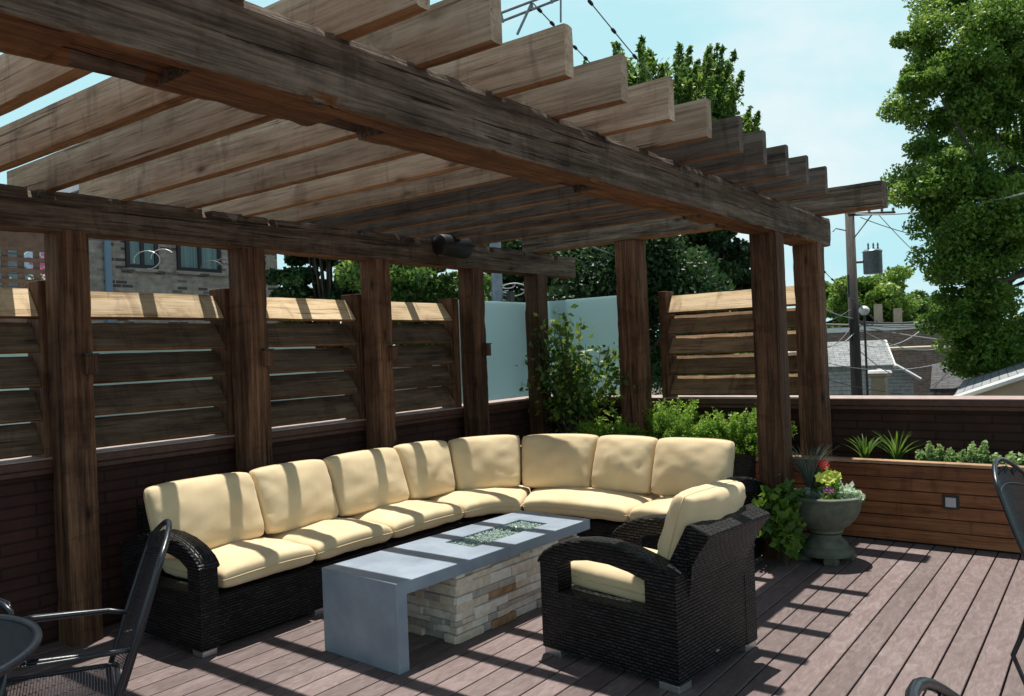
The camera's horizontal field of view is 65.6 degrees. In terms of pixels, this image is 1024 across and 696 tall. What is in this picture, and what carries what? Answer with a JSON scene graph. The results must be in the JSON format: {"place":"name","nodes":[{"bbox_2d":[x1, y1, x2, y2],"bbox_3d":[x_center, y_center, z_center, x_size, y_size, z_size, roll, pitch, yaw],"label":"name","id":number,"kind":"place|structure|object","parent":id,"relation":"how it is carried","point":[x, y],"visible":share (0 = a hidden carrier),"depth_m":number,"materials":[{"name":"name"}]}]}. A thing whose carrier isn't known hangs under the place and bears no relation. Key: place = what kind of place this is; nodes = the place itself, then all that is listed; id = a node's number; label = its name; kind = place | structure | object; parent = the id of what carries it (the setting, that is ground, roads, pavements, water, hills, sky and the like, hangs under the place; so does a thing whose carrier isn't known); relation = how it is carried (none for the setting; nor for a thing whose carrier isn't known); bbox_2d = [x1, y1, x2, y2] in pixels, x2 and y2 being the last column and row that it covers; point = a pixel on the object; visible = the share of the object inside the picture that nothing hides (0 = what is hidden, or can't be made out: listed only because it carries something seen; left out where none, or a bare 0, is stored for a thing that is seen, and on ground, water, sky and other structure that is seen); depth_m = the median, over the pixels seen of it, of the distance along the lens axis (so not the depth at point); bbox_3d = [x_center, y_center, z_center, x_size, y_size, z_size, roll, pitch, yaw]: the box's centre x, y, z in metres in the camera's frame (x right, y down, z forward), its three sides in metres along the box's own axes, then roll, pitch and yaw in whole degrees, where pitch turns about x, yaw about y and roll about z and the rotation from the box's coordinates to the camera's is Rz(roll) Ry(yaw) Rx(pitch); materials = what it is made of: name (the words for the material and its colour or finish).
{"place":"outdoors","nodes":[
{"label":"outdoors","id":0,"kind":"place"},
{"bbox_2d":[0,250,44,287],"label":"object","id":1,"kind":"structure","parent":0,"point":[12,264],"depth_m":16.62,"materials":[{"name":"grey glass"}]},
{"bbox_2d":[10,265,44,279],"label":"flowering plant","id":2,"kind":"object","parent":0,"point":[41,267],"visible":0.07,"depth_m":12.20,"materials":[{"name":"pink plant"}]},
{"bbox_2d":[24,252,44,268],"bbox_3d":[-7.400,-0.994,12.395,0.052,1.070,0.420,-2,0,37],"label":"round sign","id":3,"kind":"object","parent":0,"point":[28,265],"visible":0.2,"depth_m":12.31,"materials":[{"name":"ceramic"}]},
{"bbox_2d":[0,347,315,424],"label":"mint shed","id":4,"kind":"structure","parent":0,"point":[100,352],"depth_m":9.52,"materials":[{"name":"paint"}]},
{"bbox_2d":[59,184,277,323],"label":"brick house","id":5,"kind":"structure","parent":0,"point":[113,267],"depth_m":18.73,"materials":[{"name":"white brick"}]},
{"bbox_2d":[124,241,158,268],"bbox_3d":[-8.632,-2.291,18.500,0.113,0.890,0.770,-2,0,37],"label":"window","id":6,"kind":"structure","parent":5,"relation":"in","point":[143,259],"depth_m":18.45,"materials":[{"name":"black"}]},
{"bbox_2d":[176,245,221,272],"bbox_3d":[-7.752,-2.346,19.657,0.113,0.940,1.180,-2,0,37],"label":"window","id":7,"kind":"structure","parent":5,"relation":"in","point":[187,258],"depth_m":19.60,"materials":[{"name":"black"}]},
{"bbox_2d":[200,258,228,268],"bbox_3d":[-5.721,-1.594,15.526,0.738,0.329,0.066,-2,0,0],"label":"cable tangle","id":8,"kind":"object","parent":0,"point":[212,261],"visible":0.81,"depth_m":15.51,"materials":[{"name":"grey"}]},
{"bbox_2d":[0,0,1023,330],"label":"sky","id":9,"kind":"structure","parent":0,"point":[818,73],"materials":[{"name":"blue"}]},
{"bbox_2d":[651,373,794,394],"bbox_3d":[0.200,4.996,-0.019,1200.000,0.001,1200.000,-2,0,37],"label":"ground","id":10,"kind":"structure","parent":0,"point":[653,389],"depth_m":87.89,"materials":[{"name":"grey"}]},
{"bbox_2d":[0,230,45,321],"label":"lattice screen","id":11,"kind":"object","parent":10,"relation":"on","point":[20,243],"visible":0.25,"depth_m":10.94,"materials":[{"name":"brown paint"}]},
{"bbox_2d":[266,255,360,347],"bbox_3d":[-3.398,1.186,14.938,1.732,8.018,3.047,-2,0,37],"label":"tree","id":12,"kind":"object","parent":10,"relation":"on","point":[294,282],"visible":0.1,"depth_m":14.52,"materials":[{"name":"green plant"}]},
{"bbox_2d":[332,260,504,388],"bbox_3d":[-1.649,1.326,13.943,2.738,7.591,3.141,-2,0,-16],"label":"tree","id":13,"kind":"object","parent":10,"relation":"on","point":[412,284],"visible":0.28,"depth_m":13.03,"materials":[{"name":"green plant"}]},
{"bbox_2d":[316,364,523,403],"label":"pale garage","id":14,"kind":"structure","parent":10,"relation":"on","point":[393,367],"depth_m":13.82,"materials":[{"name":"white"}]},
{"bbox_2d":[440,239,579,345],"bbox_3d":[0.321,1.003,17.180,4.064,8.104,3.856,-2,0,37],"label":"tree","id":15,"kind":"object","parent":10,"relation":"on","point":[507,278],"visible":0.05,"depth_m":15.63,"materials":[{"name":"green plant"}]},
{"bbox_2d":[490,0,561,399],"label":"steel pole","id":16,"kind":"object","parent":10,"relation":"on","point":[497,286],"visible":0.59,"depth_m":11.98,"materials":[{"name":"grey metal"}]},
{"bbox_2d":[490,283,523,300],"bbox_3d":[0.011,-0.848,12.005,0.688,0.266,0.123,-2,0,0],"label":"cable tangle","id":17,"kind":"object","parent":16,"relation":"attached to","point":[505,291],"visible":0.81,"depth_m":12.00,"materials":[{"name":"silver metal"}]},
{"bbox_2d":[532,3,589,61],"bbox_3d":[1.808,-4.978,14.749,0.058,0.574,6.251,-2,0,28],"label":"string light wire","id":18,"kind":"object","parent":16,"relation":"attached to","point":[539,10],"visible":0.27,"depth_m":12.60,"materials":[{"name":"grey"}]},
{"bbox_2d":[503,234,737,394],"bbox_3d":[1.866,0.841,15.536,4.731,8.292,4.557,-2,0,2],"label":"tree","id":19,"kind":"object","parent":10,"relation":"on","point":[688,271],"visible":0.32,"depth_m":13.85,"materials":[{"name":"green plant"}]},
{"bbox_2d":[581,34,762,133],"bbox_3d":[3.622,-0.995,17.973,4.410,11.840,4.258,-2,0,-23],"label":"tree","id":20,"kind":"object","parent":10,"relation":"on","point":[712,79],"visible":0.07,"depth_m":16.69,"materials":[{"name":"green plant"}]},
{"bbox_2d":[658,230,752,354],"bbox_3d":[4.230,0.749,16.887,2.275,8.298,3.404,-2,0,37],"label":"tree","id":21,"kind":"object","parent":10,"relation":"on","point":[734,259],"visible":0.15,"depth_m":16.21,"materials":[{"name":"green plant"}]},
{"bbox_2d":[393,315,1018,384],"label":"distant trees","id":22,"kind":"object","parent":10,"relation":"on","point":[731,374],"depth_m":93.73,"materials":[{"name":"green plant"}]},
{"bbox_2d":[787,303,844,330],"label":"tree","id":23,"kind":"object","parent":10,"relation":"on","point":[835,321],"visible":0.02,"depth_m":54.17,"materials":[{"name":"green plant"}]},
{"bbox_2d":[832,207,895,394],"bbox_3d":[11.211,0.135,24.957,1.900,9.030,0.599,-2,0,16],"label":"utility pole","id":24,"kind":"object","parent":10,"relation":"on","point":[871,261],"visible":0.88,"depth_m":24.87,"materials":[{"name":"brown wood"}]},
{"bbox_2d":[826,323,929,325],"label":"wire","id":25,"kind":"object","parent":24,"relation":"attached to","point":[876,324],"visible":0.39,"depth_m":25.09,"materials":[{"name":"silver metal"}]},
{"bbox_2d":[829,363,939,369],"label":"wire","id":26,"kind":"object","parent":24,"relation":"attached to","point":[880,369],"visible":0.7,"depth_m":23.55,"materials":[{"name":"silver metal"}]},
{"bbox_2d":[829,380,940,393],"bbox_3d":[11.131,1.103,24.000,7.000,0.995,0.023,-2,0,-35],"label":"wire","id":27,"kind":"object","parent":24,"relation":"attached to","point":[878,390],"visible":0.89,"depth_m":23.85,"materials":[{"name":"grey"}]},
{"bbox_2d":[860,323,913,327],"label":"wire","id":28,"kind":"object","parent":24,"relation":"attached to","point":[889,327],"visible":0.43,"depth_m":25.23,"materials":[{"name":"grey metal"}]},
{"bbox_2d":[860,332,918,346],"bbox_3d":[12.816,-0.428,26.501,4.796,0.747,0.024,-2,0,-39],"label":"wire","id":29,"kind":"object","parent":24,"relation":"attached to","point":[891,345],"visible":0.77,"depth_m":26.32,"materials":[{"name":"silver metal"}]},
{"bbox_2d":[860,217,924,237],"bbox_3d":[13.525,-3.602,24.500,5.196,1.242,0.025,-2,0,11],"label":"wire","id":30,"kind":"object","parent":24,"relation":"attached to","point":[886,226],"visible":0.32,"depth_m":24.85,"materials":[{"name":"grey"}]},
{"bbox_2d":[859,321,927,323],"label":"wire","id":31,"kind":"object","parent":24,"relation":"attached to","point":[867,322],"visible":0.41,"depth_m":25.65,"materials":[{"name":"grey"}]},
{"bbox_2d":[861,352,930,383],"bbox_3d":[12.949,0.672,26.498,4.959,1.290,0.025,-2,0,-37],"label":"wire","id":32,"kind":"object","parent":24,"relation":"attached to","point":[894,375],"visible":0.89,"depth_m":26.23,"materials":[{"name":"grey"}]},
{"bbox_2d":[859,325,936,339],"bbox_3d":[12.691,-0.377,22.501,0.034,0.866,6.165,-2,0,-36],"label":"wire","id":33,"kind":"object","parent":24,"relation":"attached to","point":[898,333],"visible":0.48,"depth_m":23.93,"materials":[{"name":"silver metal"}]},
{"bbox_2d":[879,215,926,263],"bbox_3d":[13.950,-3.396,27.500,0.023,1.726,6.882,-2,0,43],"label":"wire","id":34,"kind":"object","parent":24,"relation":"attached to","point":[897,235],"visible":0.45,"depth_m":26.18,"materials":[{"name":"grey metal"}]},
{"bbox_2d":[861,329,945,349],"bbox_3d":[13.182,-0.288,26.499,5.350,0.816,0.025,-2,0,-34],"label":"wire","id":35,"kind":"object","parent":24,"relation":"attached to","point":[896,345],"visible":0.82,"depth_m":26.01,"materials":[{"name":"silver metal"}]},
{"bbox_2d":[855,193,1023,214],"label":"wire","id":36,"kind":"object","parent":24,"relation":"attached to","point":[962,206],"visible":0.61,"depth_m":21.61,"materials":[{"name":"silver metal"}]},
{"bbox_2d":[860,307,1023,330],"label":"wire","id":37,"kind":"object","parent":24,"relation":"attached to","point":[897,330],"visible":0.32,"depth_m":24.52,"materials":[{"name":"grey"}]},
{"bbox_2d":[859,306,869,394],"bbox_3d":[10.971,1.676,24.491,0.320,5.965,0.315,-2,0,37],"label":"globe lamp","id":38,"kind":"object","parent":10,"relation":"on","point":[864,311],"visible":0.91,"depth_m":24.47,"materials":[{"name":"metal"}]},
{"bbox_2d":[825,264,921,326],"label":"tree","id":39,"kind":"object","parent":10,"relation":"on","point":[886,288],"visible":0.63,"depth_m":46.39,"materials":[{"name":"green plant"}]},
{"bbox_2d":[868,369,891,395],"bbox_3d":[12.545,2.656,26.994,0.840,3.901,0.819,-2,0,37],"label":"chimney","id":40,"kind":"object","parent":10,"relation":"on","point":[879,380],"visible":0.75,"depth_m":26.79,"materials":[{"name":"beige paint"}]},
{"bbox_2d":[827,304,956,351],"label":"brick building","id":41,"kind":"structure","parent":10,"relation":"on","point":[835,334],"depth_m":43.50,"materials":[{"name":"brown paint"}]},
{"bbox_2d":[809,532,1023,695],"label":"garage building","id":42,"kind":"structure","parent":10,"relation":"on","point":[997,612],"depth_m":5.80,"materials":[{"name":"brick"}]},
{"bbox_2d":[0,397,529,645],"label":"parapet wall","id":43,"kind":"structure","parent":42,"relation":"on","point":[128,475],"depth_m":5.05,"materials":[{"name":"brown wood"}]},
{"bbox_2d":[0,280,51,459],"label":"louvered fence","id":44,"kind":"object","parent":43,"relation":"on","point":[31,405],"visible":0.92,"depth_m":4.66,"materials":[{"name":"brown wood"}]},
{"bbox_2d":[90,288,234,447],"bbox_3d":[-2.399,0.114,5.312,0.190,1.055,1.140,-2,0,37],"label":"louvered fence","id":45,"kind":"object","parent":43,"relation":"on","point":[215,362],"visible":0.81,"depth_m":5.33,"materials":[{"name":"brown wood"}]},
{"bbox_2d":[267,294,365,426],"bbox_3d":[-1.657,0.088,6.287,0.190,1.055,1.150,-2,0,37],"label":"louvered fence","id":46,"kind":"object","parent":43,"relation":"on","point":[348,356],"visible":0.77,"depth_m":6.36,"materials":[{"name":"brown wood"}]},
{"bbox_2d":[391,298,461,411],"bbox_3d":[-0.918,0.062,7.257,0.190,1.055,1.130,-2,0,37],"label":"louvered fence","id":47,"kind":"object","parent":43,"relation":"on","point":[445,375],"visible":0.61,"depth_m":7.38,"materials":[{"name":"brown wood"}]},
{"bbox_2d":[458,300,528,402],"bbox_3d":[-0.097,0.051,8.285,0.040,1.070,1.340,-2,0,37],"label":"glass screen","id":48,"kind":"object","parent":43,"relation":"on","point":[505,325],"visible":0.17,"depth_m":8.32,"materials":[{"name":"teal"}]},
{"bbox_2d":[6,532,1023,695],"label":"deck","id":49,"kind":"structure","parent":42,"relation":"on","point":[881,618],"depth_m":4.20,"materials":[{"name":"brown wood"}]},
{"bbox_2d":[0,598,13,695],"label":"patio chair","id":50,"kind":"object","parent":49,"relation":"on","point":[5,606],"visible":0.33,"depth_m":3.23,"materials":[{"name":"metal"}]},
{"bbox_2d":[0,614,42,695],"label":"patio table","id":51,"kind":"object","parent":49,"relation":"on","point":[21,638],"visible":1,"depth_m":2.60,"materials":[{"name":"metal"}]},
{"bbox_2d":[5,519,171,695],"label":"patio chair","id":52,"kind":"object","parent":49,"relation":"on","point":[118,685],"visible":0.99,"depth_m":3.00,"materials":[{"name":"metal"}]},
{"bbox_2d":[121,434,764,657],"bbox_3d":[-0.234,1.184,5.362,2.728,0.894,3.483,-2,0,37],"label":"curved sofa","id":53,"kind":"object","parent":49,"relation":"on","point":[256,549],"visible":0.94,"depth_m":5.59,"materials":[{"name":"fabric"}]},
{"bbox_2d":[0,0,887,647],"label":"pergola","id":54,"kind":"object","parent":49,"relation":"on","point":[374,138],"visible":0.93,"depth_m":4.57,"materials":[{"name":"brown wood"}]},
{"bbox_2d":[82,353,99,373],"bbox_3d":[-2.471,0.091,4.662,0.052,0.121,0.082,-2,0,37],"label":"post lamp","id":55,"kind":"object","parent":54,"relation":"attached to","point":[90,363],"visible":1,"depth_m":4.64,"materials":[{"name":"metal"}]},
{"bbox_2d":[261,349,273,365],"bbox_3d":[-1.732,0.066,5.633,0.052,0.121,0.082,-2,0,37],"label":"post lamp","id":56,"kind":"object","parent":54,"relation":"attached to","point":[267,356],"visible":1,"depth_m":5.61,"materials":[{"name":"metal"}]},
{"bbox_2d":[388,345,398,359],"bbox_3d":[-0.987,0.040,6.611,0.052,0.121,0.082,-2,0,37],"label":"post lamp","id":57,"kind":"object","parent":54,"relation":"attached to","point":[392,352],"visible":1,"depth_m":6.59,"materials":[{"name":"metal"}]},
{"bbox_2d":[432,234,472,258],"bbox_3d":[-0.539,-0.911,7.150,0.200,0.200,0.396,-2,0,37],"label":"outdoor speaker","id":58,"kind":"object","parent":54,"relation":"attached to","point":[446,245],"visible":0.98,"depth_m":7.03},
{"bbox_2d":[483,343,491,355],"bbox_3d":[-0.236,0.013,7.597,0.052,0.121,0.082,-2,0,37],"label":"post lamp","id":59,"kind":"object","parent":54,"relation":"attached to","point":[486,349],"visible":1,"depth_m":7.58,"materials":[{"name":"metal"}]},
{"bbox_2d":[322,510,589,674],"bbox_3d":[-0.253,1.400,4.845,0.600,0.460,1.745,-2,0,39],"label":"fire table","id":60,"kind":"object","parent":49,"relation":"on","point":[460,585],"visible":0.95,"depth_m":4.46,"materials":[{"name":"grey concrete"}]},
{"bbox_2d":[520,445,758,479],"bbox_3d":[1.263,1.264,7.583,2.730,0.632,0.680,-2,0,37],"label":"wooden planter","id":61,"kind":"object","parent":49,"relation":"on","point":[757,471],"depth_m":6.59,"materials":[{"name":"brown wood"}]},
{"bbox_2d":[516,304,634,433],"bbox_3d":[0.657,0.293,8.114,1.448,1.493,0.717,-2,0,37],"label":"leafy shrub","id":62,"kind":"object","parent":61,"relation":"on","point":[570,401],"visible":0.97,"depth_m":8.00,"materials":[{"name":"green plant"}]},
{"bbox_2d":[566,414,648,436],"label":"juniper","id":63,"kind":"object","parent":61,"relation":"on","point":[618,428],"visible":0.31,"depth_m":7.66,"materials":[{"name":"green plant"}]},
{"bbox_2d":[639,396,722,439],"bbox_3d":[1.554,0.730,7.427,0.921,0.572,0.578,-2,0,37],"label":"juniper","id":64,"kind":"object","parent":61,"relation":"on","point":[665,424],"visible":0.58,"depth_m":7.35,"materials":[{"name":"green plant"}]},
{"bbox_2d":[690,407,757,455],"bbox_3d":[1.984,0.752,7.041,0.981,0.514,0.572,-2,0,37],"label":"juniper","id":65,"kind":"object","parent":61,"relation":"on","point":[740,435],"visible":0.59,"depth_m":6.93,"materials":[{"name":"green plant"}]},
{"bbox_2d":[754,421,797,456],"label":"juniper","id":66,"kind":"object","parent":61,"relation":"on","point":[793,427],"visible":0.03,"depth_m":6.53,"materials":[{"name":"green plant"}]},
{"bbox_2d":[537,480,769,693],"bbox_3d":[0.755,1.137,4.143,0.977,0.899,0.776,-2,0,44],"label":"wicker armchair","id":67,"kind":"object","parent":49,"relation":"on","point":[675,612],"visible":1,"depth_m":3.87,"materials":[{"name":"black wicker"}]},
{"bbox_2d":[751,474,811,565],"bbox_3d":[1.923,1.223,5.627,0.406,0.650,0.401,-2,0,37],"label":"leafy plant","id":68,"kind":"object","parent":49,"relation":"on","point":[781,529],"visible":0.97,"depth_m":5.56,"materials":[{"name":"green plant"}]},
{"bbox_2d":[794,487,865,566],"bbox_3d":[2.271,1.292,5.760,0.552,0.481,0.552,-2,0,37],"label":"stone urn","id":69,"kind":"object","parent":49,"relation":"on","point":[827,522],"visible":0.75,"depth_m":5.60,"materials":[{"name":"stone"}]},
{"bbox_2d":[794,487,822,498],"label":"variegated plant","id":70,"kind":"object","parent":69,"relation":"in","point":[815,495],"visible":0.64,"depth_m":5.63,"materials":[{"name":"green plant"}]},
{"bbox_2d":[813,458,831,490],"bbox_3d":[2.302,0.950,5.788,0.205,0.295,0.255,-2,0,-16],"label":"flowering plant","id":71,"kind":"object","parent":69,"relation":"on","point":[825,466],"visible":0.3,"depth_m":5.78,"materials":[{"name":"red plant"}]},
{"bbox_2d":[812,469,842,499],"bbox_3d":[2.291,0.985,5.713,0.265,0.224,0.282,-2,0,37],"label":"flowering plant","id":72,"kind":"object","parent":69,"relation":"in","point":[826,478],"visible":0.64,"depth_m":5.67,"materials":[{"name":"yellow plant"}]},
{"bbox_2d":[820,487,840,499],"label":"flowering plant","id":73,"kind":"object","parent":69,"relation":"on","point":[827,494],"visible":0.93,"depth_m":5.60,"materials":[{"name":"purple plant"}]},
{"bbox_2d":[837,481,865,501],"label":"variegated plant","id":74,"kind":"object","parent":69,"relation":"on","point":[846,491],"visible":0.85,"depth_m":5.58,"materials":[{"name":"white plant"}]},
{"bbox_2d":[793,453,1023,553],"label":"wooden planter","id":75,"kind":"object","parent":49,"relation":"on","point":[952,504],"visible":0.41,"depth_m":6.03,"materials":[{"name":"brown wood"}]},
{"bbox_2d":[849,435,882,457],"bbox_3d":[2.877,0.826,6.532,0.367,0.231,0.370,-2,0,37],"label":"strap leaf plant","id":76,"kind":"object","parent":75,"relation":"on","point":[864,448],"visible":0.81,"depth_m":6.50,"materials":[{"name":"green plant"}]},
{"bbox_2d":[870,430,924,459],"bbox_3d":[3.099,0.793,6.383,0.421,0.278,0.418,-2,0,37],"label":"strap leaf plant","id":77,"kind":"object","parent":75,"relation":"on","point":[895,454],"visible":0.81,"depth_m":6.36,"materials":[{"name":"green plant"}]},
{"bbox_2d":[915,440,944,461],"bbox_3d":[3.255,0.832,6.194,0.219,0.224,0.199,-2,0,37],"label":"plant","id":78,"kind":"object","parent":75,"relation":"on","point":[931,453],"visible":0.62,"depth_m":6.16,"materials":[{"name":"green plant"}]},
{"bbox_2d":[939,447,967,462],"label":"plant","id":79,"kind":"object","parent":75,"relation":"on","point":[953,456],"visible":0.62,"depth_m":6.05,"materials":[{"name":"green plant"}]},
{"bbox_2d":[965,440,993,463],"bbox_3d":[3.520,0.813,5.986,0.289,0.236,0.212,-2,0,37],"label":"plant","id":80,"kind":"object","parent":75,"relation":"on","point":[974,455],"visible":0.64,"depth_m":5.96,"materials":[{"name":"green plant"}]},
{"bbox_2d":[992,451,1023,464],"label":"plant","id":81,"kind":"object","parent":75,"relation":"on","point":[1011,456],"visible":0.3,"depth_m":5.85,"materials":[{"name":"green plant"}]},
{"bbox_2d":[1017,452,1023,465],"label":"plant","id":82,"kind":"object","parent":75,"relation":"on","point":[1020,459],"visible":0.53,"depth_m":5.79,"materials":[{"name":"green plant"}]},
{"bbox_2d":[905,677,959,695],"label":"patio chair","id":83,"kind":"object","parent":49,"relation":"on","point":[917,686],"visible":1,"depth_m":1.40,"materials":[{"name":"metal"}]},
{"bbox_2d":[992,457,1023,684],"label":"patio chair","id":84,"kind":"object","parent":49,"relation":"on","point":[1013,515],"visible":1,"depth_m":3.68,"materials":[{"name":"metal"}]},
{"bbox_2d":[524,395,1023,459],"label":"parapet wall","id":85,"kind":"structure","parent":42,"relation":"on","point":[957,423],"depth_m":6.58,"materials":[{"name":"brown wood"}]},
{"bbox_2d":[548,296,619,394],"bbox_3d":[0.849,0.012,8.481,1.170,1.095,0.040,-2,0,37],"label":"glass screen","id":86,"kind":"object","parent":85,"relation":"on","point":[599,314],"visible":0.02,"depth_m":8.45,"materials":[{"name":"teal"}]},
{"bbox_2d":[658,286,797,397],"bbox_3d":[2.096,-0.057,7.504,1.440,1.055,0.190,-2,0,37],"label":"louvered fence","id":87,"kind":"object","parent":85,"relation":"on","point":[712,367],"visible":0.73,"depth_m":7.61,"materials":[{"name":"brown wood"}]},
{"bbox_2d":[890,345,949,395],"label":"brick outbuilding","id":88,"kind":"structure","parent":10,"relation":"on","point":[921,356],"depth_m":35.94,"materials":[{"name":"beige paint"}]},
{"bbox_2d":[900,289,943,323],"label":"tree","id":89,"kind":"object","parent":10,"relation":"on","point":[924,301],"visible":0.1,"depth_m":53.65,"materials":[{"name":"green plant"}]},
{"bbox_2d":[876,0,1023,379],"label":"tree","id":90,"kind":"object","parent":10,"relation":"on","point":[979,248],"visible":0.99,"depth_m":19.81,"materials":[{"name":"green plant"}]},
{"bbox_2d":[953,361,1023,395],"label":"house","id":91,"kind":"structure","parent":10,"relation":"on","point":[1007,381],"depth_m":16.24,"materials":[{"name":"beige paint"}]},
{"bbox_2d":[587,0,877,321],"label":"string light wire","id":92,"kind":"object","parent":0,"point":[590,2],"visible":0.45,"depth_m":13.30,"materials":[{"name":"grey"}]},
{"bbox_2d":[790,444,832,490],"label":"ornamental grass","id":93,"kind":"object","parent":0,"point":[809,478],"depth_m":5.79,"materials":[{"name":"green plant"}]},
{"bbox_2d":[788,340,896,394],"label":"garage","id":94,"kind":"structure","parent":0,"point":[880,356],"depth_m":28.43,"materials":[{"name":"white"}]},
{"bbox_2d":[886,364,920,395],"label":"shed","id":95,"kind":"structure","parent":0,"point":[897,385],"depth_m":31.48,"materials":[{"name":"white"}]},
{"bbox_2d":[930,364,977,395],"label":"dark roof shed","id":96,"kind":"structure","parent":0,"point":[944,384],"depth_m":27.03,"materials":[{"name":"grey brick"}]},
{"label":"wire","id":97,"kind":"object","parent":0,"visible":0},
{"bbox_2d":[134,249,171,268],"bbox_3d":[-6.817,-1.685,15.056,0.734,0.395,0.103,-2,0,0],"label":"cable tangle","id":98,"kind":"object","parent":97,"relation":"hanging from","point":[151,256],"visible":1,"depth_m":15.07,"materials":[{"name":"silver metal"}]}
]}

